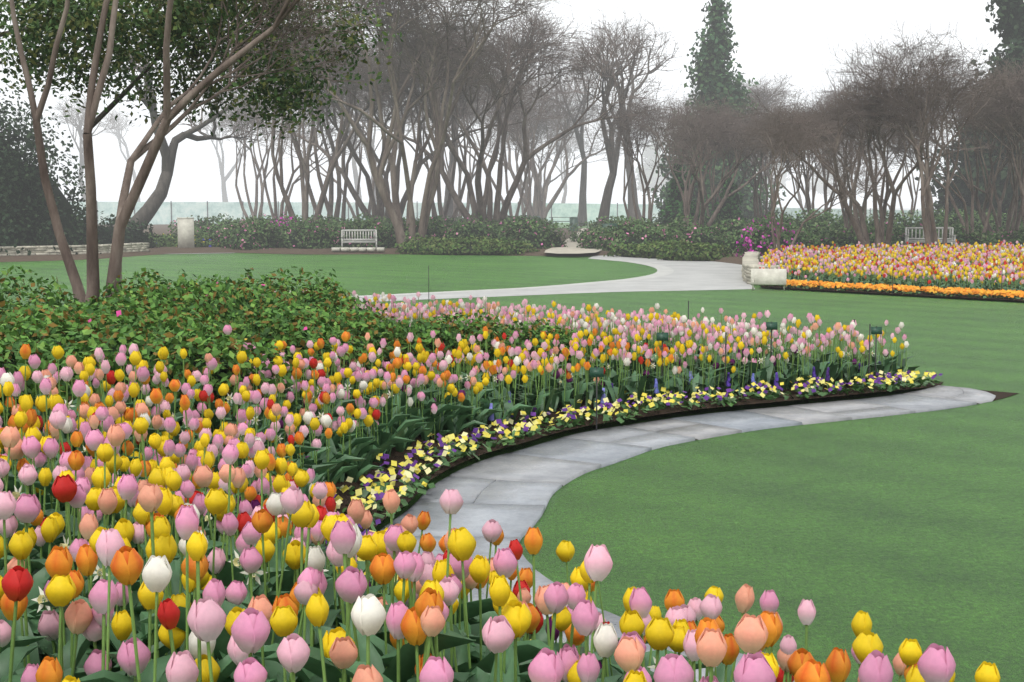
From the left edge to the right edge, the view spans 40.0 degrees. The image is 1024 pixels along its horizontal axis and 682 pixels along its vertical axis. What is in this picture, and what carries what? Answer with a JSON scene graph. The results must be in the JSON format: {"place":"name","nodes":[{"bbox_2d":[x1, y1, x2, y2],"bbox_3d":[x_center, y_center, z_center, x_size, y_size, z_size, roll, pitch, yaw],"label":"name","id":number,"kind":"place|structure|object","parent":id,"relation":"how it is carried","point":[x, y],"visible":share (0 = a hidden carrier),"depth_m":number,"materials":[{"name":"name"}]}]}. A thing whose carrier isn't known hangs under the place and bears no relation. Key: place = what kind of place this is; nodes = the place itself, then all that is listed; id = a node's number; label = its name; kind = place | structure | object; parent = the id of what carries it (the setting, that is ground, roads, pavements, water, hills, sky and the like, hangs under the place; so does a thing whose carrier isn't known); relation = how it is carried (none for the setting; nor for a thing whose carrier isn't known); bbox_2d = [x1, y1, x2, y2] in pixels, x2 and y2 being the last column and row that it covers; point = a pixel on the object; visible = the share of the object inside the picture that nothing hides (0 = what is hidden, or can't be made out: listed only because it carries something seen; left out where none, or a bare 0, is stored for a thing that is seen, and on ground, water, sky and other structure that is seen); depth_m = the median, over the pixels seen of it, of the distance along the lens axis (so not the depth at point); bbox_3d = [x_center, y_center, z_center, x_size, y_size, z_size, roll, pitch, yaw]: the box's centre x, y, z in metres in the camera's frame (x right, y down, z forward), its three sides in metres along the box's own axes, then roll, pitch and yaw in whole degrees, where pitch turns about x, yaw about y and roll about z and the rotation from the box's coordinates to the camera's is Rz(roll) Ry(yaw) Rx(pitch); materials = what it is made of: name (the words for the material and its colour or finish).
{"place":"outdoors","nodes":[
{"label":"outdoors","id":0,"kind":"place"},
{"bbox_2d":[0,75,159,255],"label":"shrubs","id":1,"kind":"object","parent":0,"point":[28,139],"depth_m":58.63,"materials":[{"name":"plant"}]},
{"bbox_2d":[102,35,267,230],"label":"leaning oak tree","id":2,"kind":"object","parent":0,"point":[148,209],"depth_m":71.36,"materials":[{"name":"plant"}]},
{"bbox_2d":[9,0,387,302],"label":"tree","id":3,"kind":"object","parent":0,"point":[127,201],"depth_m":17.82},
{"bbox_2d":[0,0,404,146],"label":"live oak tree","id":4,"kind":"object","parent":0,"point":[186,14],"depth_m":22.03,"materials":[{"name":"plant"}]},
{"bbox_2d":[190,106,277,201],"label":"tree","id":5,"kind":"object","parent":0,"point":[223,184],"depth_m":227.40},
{"bbox_2d":[192,85,308,217],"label":"crape myrtle tree","id":6,"kind":"object","parent":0,"point":[254,160],"depth_m":100.52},
{"bbox_2d":[219,73,373,221],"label":"crape myrtle tree","id":7,"kind":"object","parent":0,"point":[275,212],"depth_m":86.76,"materials":[{"name":"plant"}]},
{"bbox_2d":[252,22,389,222],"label":"crape myrtle tree","id":8,"kind":"object","parent":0,"point":[329,206],"depth_m":81.68,"materials":[{"name":"plant"}]},
{"bbox_2d":[256,85,414,219],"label":"crape myrtle tree","id":9,"kind":"object","parent":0,"point":[356,205],"depth_m":93.10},
{"bbox_2d":[213,4,458,225],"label":"crape myrtle tree","id":10,"kind":"object","parent":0,"point":[338,150],"depth_m":73.22,"materials":[{"name":"plant"}]},
{"bbox_2d":[334,87,387,199],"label":"tree","id":11,"kind":"object","parent":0,"point":[355,171],"depth_m":196.90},
{"bbox_2d":[336,89,421,200],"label":"tree","id":12,"kind":"object","parent":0,"point":[373,141],"depth_m":172.07,"materials":[{"name":"plant"}]},
{"bbox_2d":[214,0,571,247],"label":"crape myrtle tree","id":13,"kind":"object","parent":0,"point":[392,207],"depth_m":63.66,"materials":[{"name":"plant"}]},
{"bbox_2d":[250,6,571,222],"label":"crape myrtle tree","id":14,"kind":"object","parent":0,"point":[377,207],"depth_m":77.35,"materials":[{"name":"plant"}]},
{"bbox_2d":[353,32,507,221],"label":"crape myrtle tree","id":15,"kind":"object","parent":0,"point":[439,198],"depth_m":81.20,"materials":[{"name":"plant"}]},
{"bbox_2d":[383,87,535,219],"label":"crape myrtle tree","id":16,"kind":"object","parent":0,"point":[472,175],"depth_m":99.17,"materials":[{"name":"plant"}]},
{"bbox_2d":[435,7,502,217],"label":"tree","id":17,"kind":"object","parent":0,"point":[450,212],"depth_m":102.17,"materials":[{"name":"plant"}]},
{"bbox_2d":[70,202,934,224],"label":"fence screen","id":18,"kind":"object","parent":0,"point":[188,209],"visible":0.19,"depth_m":122.77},
{"bbox_2d":[0,0,1007,207],"label":"sky","id":19,"kind":"structure","parent":0,"point":[792,36],"materials":[{"name":"white"}]},
{"bbox_2d":[0,253,1023,681],"bbox_3d":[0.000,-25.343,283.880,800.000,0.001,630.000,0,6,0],"label":"lawn","id":20,"kind":"structure","parent":0,"point":[898,529],"depth_m":11.10,"materials":[{"name":"green plant"}]},
{"bbox_2d":[0,243,149,255],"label":"stone wall","id":21,"kind":"structure","parent":20,"relation":"on","point":[81,249],"depth_m":57.93,"materials":[{"name":"stone"}]},
{"bbox_2d":[269,212,315,230],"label":"flowering shrub","id":22,"kind":"object","parent":20,"relation":"on","point":[284,218],"depth_m":69.25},
{"bbox_2d":[0,265,603,425],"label":"azalea hedge","id":23,"kind":"object","parent":20,"relation":"on","point":[173,321],"depth_m":13.17,"materials":[{"name":"plant"}]},
{"bbox_2d":[168,212,558,235],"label":"bed shrubs","id":24,"kind":"object","parent":20,"relation":"on","point":[204,222],"depth_m":74.70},
{"bbox_2d":[194,212,567,249],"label":"bed shrubs","id":25,"kind":"object","parent":20,"relation":"on","point":[445,230],"depth_m":65.50,"materials":[{"name":"plant"}]},
{"bbox_2d":[17,343,819,648],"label":"daffodil greens","id":26,"kind":"object","parent":20,"relation":"on","point":[464,376],"visible":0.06,"depth_m":9.76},
{"bbox_2d":[12,332,851,612],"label":"tulips","id":27,"kind":"object","parent":26,"relation":"on","point":[16,494],"visible":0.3,"depth_m":4.96,"materials":[{"name":"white plant"}]},
{"bbox_2d":[0,208,942,264],"bbox_3d":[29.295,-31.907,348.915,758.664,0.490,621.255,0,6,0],"label":"mulch bed","id":28,"kind":"object","parent":20,"relation":"on","point":[159,229],"visible":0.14,"depth_m":62.78,"materials":[{"name":"soil"}]},
{"bbox_2d":[46,93,126,201],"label":"tree","id":29,"kind":"object","parent":28,"relation":"on","point":[77,117],"depth_m":175.17,"materials":[{"name":"plant"}]},
{"bbox_2d":[96,104,141,201],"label":"tree","id":30,"kind":"object","parent":28,"relation":"on","point":[119,117],"depth_m":251.77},
{"bbox_2d":[215,222,328,234],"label":"flowers","id":31,"kind":"object","parent":28,"relation":"on","point":[257,222],"visible":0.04,"depth_m":68.58,"materials":[{"name":"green plant"}]},
{"bbox_2d":[331,247,384,250],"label":"stones","id":32,"kind":"object","parent":28,"relation":"on","point":[357,248],"visible":1,"depth_m":62.69,"materials":[{"name":"stone"}]},
{"bbox_2d":[341,229,376,246],"bbox_3d":[-6.912,-4.578,63.624,1.610,0.918,0.560,-1,6,-7],"label":"bench","id":33,"kind":"object","parent":28,"relation":"on","point":[365,230],"visible":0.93,"depth_m":63.79,"materials":[{"name":"white wood"}]},
{"bbox_2d":[408,61,586,217],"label":"crape myrtle tree","id":34,"kind":"object","parent":28,"relation":"on","point":[513,131],"depth_m":91.30,"materials":[{"name":"plant"}]},
{"bbox_2d":[446,213,551,230],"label":"shrubs","id":35,"kind":"object","parent":28,"relation":"on","point":[457,217],"visible":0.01,"depth_m":86.48,"materials":[{"name":"green plant"}]},
{"bbox_2d":[475,103,622,216],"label":"crape myrtle tree","id":36,"kind":"object","parent":28,"relation":"on","point":[542,128],"depth_m":115.10,"materials":[{"name":"plant"}]},
{"bbox_2d":[527,46,615,225],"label":"bare tree","id":37,"kind":"object","parent":28,"relation":"on","point":[582,213],"depth_m":108.13,"materials":[{"name":"plant"}]},
{"bbox_2d":[551,223,593,227],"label":"lawn patch","id":38,"kind":"object","parent":28,"relation":"on","point":[560,225],"visible":0.14,"depth_m":107.77,"materials":[{"name":"green plant"}]},
{"bbox_2d":[548,217,569,226],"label":"picnic table","id":39,"kind":"object","parent":38,"relation":"on","point":[558,221],"visible":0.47,"depth_m":103.75,"materials":[{"name":"grey metal"}]},
{"bbox_2d":[544,228,601,253],"bbox_3d":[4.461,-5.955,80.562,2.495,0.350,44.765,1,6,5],"label":"fountain","id":40,"kind":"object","parent":28,"relation":"on","point":[571,248],"depth_m":63.29,"materials":[{"name":"stone"}]},
{"bbox_2d":[570,217,577,230],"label":"trash bin","id":41,"kind":"object","parent":28,"relation":"on","point":[573,220],"visible":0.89,"depth_m":91.25,"materials":[{"name":"grey metal"}]},
{"bbox_2d":[602,223,621,232],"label":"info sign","id":42,"kind":"object","parent":28,"relation":"on","point":[606,225],"visible":0.12,"depth_m":68.68,"materials":[{"name":"green metal"}]},
{"bbox_2d":[552,15,681,225],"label":"bare tree","id":43,"kind":"object","parent":28,"relation":"on","point":[634,53],"depth_m":83.63,"materials":[{"name":"plant"}]},
{"bbox_2d":[559,6,684,221],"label":"tree","id":44,"kind":"object","parent":28,"relation":"on","point":[666,43],"depth_m":99.49,"materials":[{"name":"plant"}]},
{"bbox_2d":[577,85,694,228],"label":"crape myrtle tree","id":45,"kind":"object","parent":28,"relation":"on","point":[623,128],"depth_m":71.59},
{"bbox_2d":[670,69,805,218],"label":"tree","id":46,"kind":"object","parent":28,"relation":"on","point":[764,97],"depth_m":101.01,"materials":[{"name":"plant"}]},
{"bbox_2d":[905,227,955,246],"bbox_3d":[15.984,-3.890,53.754,1.810,0.918,0.560,1,6,6],"label":"bench","id":47,"kind":"object","parent":28,"relation":"on","point":[921,240],"visible":0.66,"depth_m":53.91,"materials":[{"name":"grey wood"}]},
{"bbox_2d":[928,54,1023,225],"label":"crape myrtle tree","id":48,"kind":"object","parent":28,"relation":"on","point":[1020,103],"depth_m":54.36,"materials":[{"name":"plant"}]},
{"bbox_2d":[97,201,917,223],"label":"fence posts","id":49,"kind":"object","parent":20,"relation":"on","point":[348,211],"visible":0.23,"depth_m":123.59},
{"bbox_2d":[338,0,695,224],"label":"crape myrtle tree","id":50,"kind":"object","parent":20,"relation":"on","point":[526,38],"depth_m":70.76,"materials":[{"name":"plant"}]},
{"bbox_2d":[177,353,871,603],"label":"daffodil border greens","id":51,"kind":"object","parent":20,"relation":"on","point":[589,380],"visible":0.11,"depth_m":15.04,"materials":[{"name":"plant"}]},
{"bbox_2d":[182,347,874,671],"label":"tulips","id":52,"kind":"object","parent":51,"relation":"on","point":[494,378],"visible":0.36,"depth_m":11.92,"materials":[{"name":"yellow plant"}]},
{"bbox_2d":[351,255,754,301],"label":"concrete path","id":53,"kind":"structure","parent":20,"relation":"on","point":[697,275],"depth_m":38.78,"materials":[{"name":"concrete"}]},
{"bbox_2d":[394,234,732,260],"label":"low green shrubs","id":54,"kind":"object","parent":20,"relation":"on","point":[449,244],"depth_m":60.71,"materials":[{"name":"plant"}]},
{"bbox_2d":[322,366,942,560],"bbox_3d":[-5.000,0.752,11.627,24.000,0.631,29.000,0,6,0],"label":"pansy border","id":55,"kind":"object","parent":20,"relation":"on","point":[395,455],"visible":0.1,"depth_m":12.91,"materials":[{"name":"plant"}]},
{"bbox_2d":[0,335,532,572],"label":"tulip leaves","id":56,"kind":"object","parent":55,"relation":"on","point":[335,458],"visible":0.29,"depth_m":10.28,"materials":[{"name":"plant"}]},
{"bbox_2d":[0,325,507,538],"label":"tulips","id":57,"kind":"object","parent":56,"relation":"on","point":[24,416],"visible":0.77,"depth_m":8.87,"materials":[{"name":"pink plant"}]},
{"bbox_2d":[0,429,752,681],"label":"tulip leaves","id":58,"kind":"object","parent":55,"relation":"on","point":[450,642],"visible":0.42,"depth_m":4.02,"materials":[{"name":"plant"}]},
{"bbox_2d":[0,410,955,681],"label":"tulips","id":59,"kind":"object","parent":58,"relation":"attached to","point":[416,624],"visible":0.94,"depth_m":3.67,"materials":[{"name":"pink plant"}]},
{"bbox_2d":[174,487,908,681],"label":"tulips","id":60,"kind":"object","parent":55,"relation":"on","point":[722,672],"visible":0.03,"depth_m":5.11,"materials":[{"name":"plant"}]},
{"bbox_2d":[175,464,999,681],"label":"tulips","id":61,"kind":"object","parent":60,"relation":"attached to","point":[683,617],"visible":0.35,"depth_m":4.67,"materials":[{"name":"yellow plant"}]},
{"bbox_2d":[366,319,764,423],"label":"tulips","id":62,"kind":"object","parent":55,"relation":"on","point":[538,391],"visible":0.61,"depth_m":14.55,"materials":[{"name":"plant"}]},
{"bbox_2d":[350,313,761,389],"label":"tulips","id":63,"kind":"object","parent":62,"relation":"attached to","point":[494,366],"visible":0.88,"depth_m":14.45,"materials":[{"name":"multicoloured plant"}]},
{"bbox_2d":[324,369,942,639],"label":"pansies","id":64,"kind":"object","parent":55,"relation":"on","point":[414,465],"depth_m":13.12,"materials":[{"name":"plant"}]},
{"bbox_2d":[352,295,919,389],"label":"tulip leaves","id":65,"kind":"object","parent":55,"relation":"on","point":[840,369],"visible":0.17,"depth_m":16.55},
{"bbox_2d":[145,285,908,363],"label":"tulips","id":66,"kind":"object","parent":65,"relation":"on","point":[681,328],"visible":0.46,"depth_m":17.44,"materials":[{"name":"pink plant"}]},
{"bbox_2d":[428,266,876,430],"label":"stakes","id":67,"kind":"object","parent":55,"relation":"on","point":[725,355],"visible":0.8,"depth_m":16.19,"materials":[{"name":"black metal"}]},
{"bbox_2d":[590,322,881,376],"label":"label plates","id":68,"kind":"object","parent":67,"relation":"attached to","point":[597,372],"visible":0.96,"depth_m":15.24,"materials":[{"name":"green metal"}]},
{"bbox_2d":[488,361,880,425],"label":"purple flowers","id":69,"kind":"object","parent":55,"relation":"on","point":[728,384],"visible":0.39,"depth_m":15.49,"materials":[{"name":"purple plant"}]},
{"bbox_2d":[441,355,896,422],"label":"purple tulip greens","id":70,"kind":"object","parent":20,"relation":"on","point":[852,378],"visible":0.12,"depth_m":16.01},
{"bbox_2d":[216,347,888,672],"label":"purple tulip blooms","id":71,"kind":"object","parent":70,"relation":"attached to","point":[254,503],"visible":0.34,"depth_m":12.78,"materials":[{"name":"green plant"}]},
{"bbox_2d":[576,214,768,254],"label":"shrubs","id":72,"kind":"object","parent":20,"relation":"on","point":[708,231],"depth_m":62.08,"materials":[{"name":"plant"}]},
{"bbox_2d":[660,157,699,224],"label":"arborvitae shrub","id":73,"kind":"object","parent":20,"relation":"on","point":[669,206],"depth_m":71.84,"materials":[{"name":"plant"}]},
{"bbox_2d":[566,214,794,241],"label":"bed shrubs","id":74,"kind":"object","parent":20,"relation":"on","point":[573,235],"depth_m":71.27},
{"bbox_2d":[380,385,995,681],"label":"stone path","id":75,"kind":"structure","parent":20,"relation":"on","point":[511,493],"depth_m":12.10,"materials":[{"name":"stone"}]},
{"bbox_2d":[685,147,716,218],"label":"arborvitae shrub","id":76,"kind":"object","parent":20,"relation":"on","point":[707,184],"depth_m":81.18,"materials":[{"name":"plant"}]},
{"bbox_2d":[642,0,786,224],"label":"conifer tree","id":77,"kind":"object","parent":20,"relation":"on","point":[718,78],"depth_m":84.93,"materials":[{"name":"plant"}]},
{"bbox_2d":[621,89,820,230],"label":"crape myrtle tree","id":78,"kind":"object","parent":20,"relation":"on","point":[719,116],"depth_m":65.18,"materials":[{"name":"plant"}]},
{"bbox_2d":[704,178,744,226],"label":"arborvitae shrub","id":79,"kind":"object","parent":20,"relation":"on","point":[737,211],"depth_m":71.22,"materials":[{"name":"plant"}]},
{"bbox_2d":[741,251,788,283],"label":"stone wall","id":80,"kind":"structure","parent":20,"relation":"on","point":[750,260],"depth_m":40.20,"materials":[{"name":"stone"}]},
{"bbox_2d":[733,212,799,256],"bbox_3d":[10.144,-3.687,55.620,2.832,2.946,2.362,0,6,0],"label":"flowering bush","id":81,"kind":"object","parent":20,"relation":"on","point":[750,232],"depth_m":55.20,"materials":[{"name":"plant"}]},
{"bbox_2d":[751,268,786,290],"bbox_3d":[6.588,-1.575,36.115,0.900,0.557,0.251,1,6,11],"label":"sign plaque","id":82,"kind":"object","parent":20,"relation":"on","point":[768,276],"visible":1,"depth_m":36.09,"materials":[{"name":"stone"}]},
{"bbox_2d":[536,390,1017,522],"bbox_3d":[3.065,1.468,7.591,7.613,0.001,18.376,-1,6,-6],"label":"path bedding strip","id":83,"kind":"object","parent":20,"relation":"on","point":[999,395],"visible":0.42,"depth_m":16.32,"materials":[{"name":"soil"}]},
{"bbox_2d":[727,45,995,253],"bbox_3d":[13.532,-6.708,51.818,10.343,7.986,10.999,-5,7,-40],"label":"crape myrtle tree","id":84,"kind":"object","parent":20,"relation":"on","point":[871,108],"depth_m":51.45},
{"bbox_2d":[738,221,1023,255],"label":"shrubs","id":85,"kind":"object","parent":20,"relation":"on","point":[828,231],"depth_m":56.26,"materials":[{"name":"plant"}]},
{"bbox_2d":[761,279,1023,300],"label":"soil bed","id":86,"kind":"object","parent":20,"relation":"on","point":[925,294],"visible":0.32,"depth_m":34.07,"materials":[{"name":"soil"}]},
{"bbox_2d":[755,279,1023,299],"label":"orange flowers","id":87,"kind":"object","parent":86,"relation":"on","point":[947,290],"depth_m":33.86,"materials":[{"name":"plant"}]},
{"bbox_2d":[818,264,1002,293],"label":"label stakes","id":88,"kind":"object","parent":86,"relation":"on","point":[892,278],"visible":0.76,"depth_m":33.79,"materials":[{"name":"black metal"}]},
{"bbox_2d":[763,242,1023,296],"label":"tulip greens","id":89,"kind":"object","parent":20,"relation":"on","point":[986,284],"visible":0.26,"depth_m":36.44,"materials":[{"name":"plant"}]},
{"bbox_2d":[732,94,889,257],"bbox_3d":[9.311,-5.111,46.336,5.616,5.782,6.060,4,7,33],"label":"bare tree","id":90,"kind":"object","parent":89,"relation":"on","point":[792,133],"depth_m":46.05,"materials":[{"name":"plant"}]},
{"bbox_2d":[758,239,1023,284],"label":"tulips","id":91,"kind":"object","parent":89,"relation":"on","point":[951,255],"visible":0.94,"depth_m":40.39,"materials":[{"name":"multicoloured plant"}]},
{"bbox_2d":[820,21,1023,253],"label":"crape myrtle tree","id":92,"kind":"object","parent":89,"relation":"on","point":[930,63],"depth_m":49.59,"materials":[{"name":"plant"}]},
{"bbox_2d":[915,0,1023,222],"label":"conifer tree","id":93,"kind":"object","parent":20,"relation":"on","point":[1012,40],"depth_m":70.93,"materials":[{"name":"plant"}]},
{"bbox_2d":[407,68,653,219],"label":"tree","id":94,"kind":"object","parent":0,"point":[541,209],"depth_m":105.42,"materials":[{"name":"plant"}]},
{"bbox_2d":[535,133,586,202],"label":"bare tree","id":95,"kind":"object","parent":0,"point":[564,188],"depth_m":202.30,"materials":[{"name":"plant"}]},
{"bbox_2d":[634,139,671,192],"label":"tree","id":96,"kind":"object","parent":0,"point":[649,154],"visible":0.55,"depth_m":306.45,"materials":[{"name":"white"}]},
{"bbox_2d":[648,101,791,218],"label":"crape myrtle tree","id":97,"kind":"object","parent":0,"point":[712,187],"depth_m":71.61,"materials":[{"name":"plant"}]},
{"bbox_2d":[710,100,796,220],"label":"crape myrtle tree","id":98,"kind":"object","parent":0,"point":[756,196],"depth_m":71.71,"materials":[{"name":"plant"}]},
{"bbox_2d":[756,149,790,194],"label":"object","id":99,"kind":"object","parent":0,"point":[784,179],"visible":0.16,"depth_m":358.14,"materials":[{"name":"white"}]},
{"bbox_2d":[741,119,818,210],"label":"tree","id":100,"kind":"object","parent":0,"point":[768,178],"depth_m":118.29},
{"bbox_2d":[787,108,828,207],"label":"tree","id":101,"kind":"object","parent":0,"point":[799,196],"depth_m":123.18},
{"bbox_2d":[731,99,891,216],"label":"crape myrtle tree","id":102,"kind":"object","parent":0,"point":[806,194],"depth_m":69.76,"materials":[{"name":"plant"}]},
{"bbox_2d":[763,84,938,235],"bbox_3d":[14.415,-7.150,58.431,7.992,7.520,7.715,0,6,-1],"label":"crape myrtle tree","id":103,"kind":"object","parent":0,"point":[864,207],"depth_m":58.69,"materials":[{"name":"plant"}]},
{"bbox_2d":[815,115,958,221],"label":"crape myrtle tree","id":104,"kind":"object","parent":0,"point":[911,194],"depth_m":68.59,"materials":[{"name":"plant"}]},
{"bbox_2d":[755,208,1022,232],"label":"shrubs","id":105,"kind":"object","parent":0,"point":[828,218],"depth_m":64.57,"materials":[{"name":"plant"}]},
{"bbox_2d":[866,65,1023,238],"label":"crape myrtle tree","id":106,"kind":"object","parent":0,"point":[1013,206],"depth_m":58.07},
{"bbox_2d":[872,61,1023,240],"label":"crape myrtle tree","id":107,"kind":"object","parent":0,"point":[966,225],"depth_m":56.09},
{"label":"path","id":108,"kind":"structure","parent":0,"visible":0},
{"bbox_2d":[177,217,194,247],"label":"pillar","id":109,"kind":"structure","parent":108,"relation":"on","point":[185,226],"depth_m":65.61,"materials":[{"name":"stone"}]},
{"bbox_2d":[146,233,227,246],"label":"shrubs","id":110,"kind":"object","parent":108,"relation":"on","point":[172,243],"depth_m":67.06,"materials":[{"name":"plant"}]}
]}

